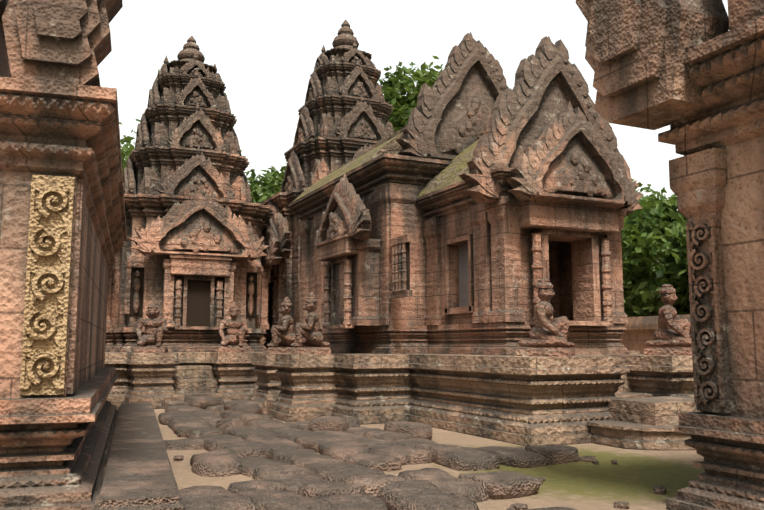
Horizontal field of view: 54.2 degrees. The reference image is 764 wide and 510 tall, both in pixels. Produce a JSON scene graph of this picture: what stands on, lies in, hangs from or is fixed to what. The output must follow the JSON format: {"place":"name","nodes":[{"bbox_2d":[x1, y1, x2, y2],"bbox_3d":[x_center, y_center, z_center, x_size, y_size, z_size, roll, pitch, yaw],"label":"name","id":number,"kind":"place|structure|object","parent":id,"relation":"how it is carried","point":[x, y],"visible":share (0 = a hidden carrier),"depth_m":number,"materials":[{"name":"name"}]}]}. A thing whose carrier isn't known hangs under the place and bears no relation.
{"place":"outdoors","nodes":[
{"label":"outdoors","id":0,"kind":"place"},
{"bbox_2d":[105,36,281,351],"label":"tower","id":1,"kind":"structure","parent":0,"point":[198,254],"depth_m":14.93,"materials":[{"name":"stone"}]},
{"bbox_2d":[260,19,393,348],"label":"central tower","id":2,"kind":"structure","parent":0,"point":[344,111],"depth_m":17.41,"materials":[{"name":"stone"}]},
{"bbox_2d":[116,408,704,509],"bbox_3d":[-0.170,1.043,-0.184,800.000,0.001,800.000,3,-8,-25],"label":"ground","id":3,"kind":"structure","parent":0,"point":[633,477],"depth_m":6.15,"materials":[{"name":"beige sand"}]},
{"bbox_2d":[0,0,126,509],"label":"library","id":4,"kind":"structure","parent":3,"relation":"on","point":[63,234],"depth_m":4.90,"materials":[{"name":"stone"}]},
{"bbox_2d":[119,122,130,159],"bbox_3d":[-17.472,-1.261,37.714,13.414,14.275,12.892,-3,-7,20],"label":"tree","id":5,"kind":"object","parent":3,"relation":"on","point":[129,142],"depth_m":36.92,"materials":[{"name":"green plant"}]},
{"bbox_2d":[93,403,183,509],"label":"stone walkway","id":6,"kind":"structure","parent":3,"relation":"on","point":[137,473],"depth_m":5.47,"materials":[{"name":"stone"}]},
{"bbox_2d":[120,119,272,194],"bbox_3d":[-9.320,-0.393,30.003,9.476,10.697,9.267,-2,-7,18],"label":"tree","id":7,"kind":"object","parent":3,"relation":"on","point":[127,152],"depth_m":29.45,"materials":[{"name":"green plant"}]},
{"bbox_2d":[246,163,286,202],"bbox_3d":[-4.698,0.578,34.323,7.374,9.809,6.875,0,-7,-4],"label":"tree","id":8,"kind":"object","parent":3,"relation":"on","point":[271,185],"visible":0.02,"depth_m":33.38,"materials":[{"name":"green plant"}]},
{"bbox_2d":[104,351,699,450],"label":"platform","id":9,"kind":"structure","parent":3,"relation":"on","point":[635,400],"depth_m":9.45,"materials":[{"name":"stone"}]},
{"bbox_2d":[134,303,167,352],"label":"guardian statue","id":10,"kind":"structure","parent":9,"relation":"on","point":[152,323],"depth_m":12.97,"materials":[{"name":"red stone"}]},
{"bbox_2d":[218,302,247,352],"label":"guardian statue","id":11,"kind":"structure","parent":9,"relation":"on","point":[236,332],"depth_m":13.58,"materials":[{"name":"red stone"}]},
{"bbox_2d":[267,296,295,352],"bbox_3d":[-1.570,1.136,12.183,0.589,0.926,0.534,1,-7,-5],"label":"guardian statue","id":12,"kind":"object","parent":9,"relation":"on","point":[283,338],"visible":1,"depth_m":11.99,"materials":[{"name":"red stone"}]},
{"bbox_2d":[290,292,330,353],"bbox_3d":[-1.059,1.006,11.105,0.589,0.926,0.534,1,-7,-5],"label":"guardian statue","id":13,"kind":"object","parent":9,"relation":"on","point":[309,337],"visible":1,"depth_m":10.92,"materials":[{"name":"red stone"}]},
{"bbox_2d":[288,31,642,354],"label":"temple building","id":14,"kind":"structure","parent":9,"relation":"on","point":[470,204],"depth_m":10.87,"materials":[{"name":"stone"}]},
{"bbox_2d":[515,278,574,356],"bbox_3d":[1.945,0.736,8.866,0.620,0.925,0.562,-3,-7,23],"label":"guardian statue","id":15,"kind":"object","parent":9,"relation":"on","point":[548,330],"visible":1,"depth_m":8.69,"materials":[{"name":"red stone"}]},
{"bbox_2d":[644,284,691,355],"bbox_3d":[3.736,0.837,9.704,0.620,0.925,0.562,-3,-7,23],"label":"guardian statue","id":16,"kind":"object","parent":9,"relation":"on","point":[672,337],"visible":0.94,"depth_m":9.52,"materials":[{"name":"red stone"}]},
{"bbox_2d":[378,56,443,132],"bbox_3d":[1.880,-1.593,33.844,6.924,14.004,6.910,3,-8,-25],"label":"tree","id":17,"kind":"object","parent":3,"relation":"on","point":[394,89],"visible":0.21,"depth_m":32.38,"materials":[{"name":"green plant"}]},
{"bbox_2d":[158,396,666,509],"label":"paving stones","id":18,"kind":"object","parent":3,"relation":"on","point":[285,466],"depth_m":6.35,"materials":[{"name":"grey stone"}]},
{"bbox_2d":[628,179,671,316],"bbox_3d":[11.000,0.709,35.057,9.818,9.725,9.382,3,-8,-25],"label":"tree","id":19,"kind":"object","parent":3,"relation":"on","point":[662,197],"visible":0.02,"depth_m":33.67,"materials":[{"name":"green plant"}]},
{"bbox_2d":[621,186,689,316],"bbox_3d":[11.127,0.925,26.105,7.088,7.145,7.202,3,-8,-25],"label":"tree","id":20,"kind":"object","parent":3,"relation":"on","point":[646,277],"visible":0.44,"depth_m":25.31,"materials":[{"name":"green plant"}]},
{"bbox_2d":[575,0,763,509],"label":"carved pillar","id":21,"kind":"structure","parent":3,"relation":"on","point":[690,73],"depth_m":4.69,"materials":[{"name":"stone"}]},
{"bbox_2d":[97,0,727,210],"label":"sky","id":22,"kind":"structure","parent":0,"point":[265,53],"materials":[{"name":"white"}]},
{"bbox_2d":[260,314,690,353],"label":"enclosure wall","id":23,"kind":"structure","parent":0,"point":[638,333],"depth_m":23.31,"materials":[{"name":"brown stone"}]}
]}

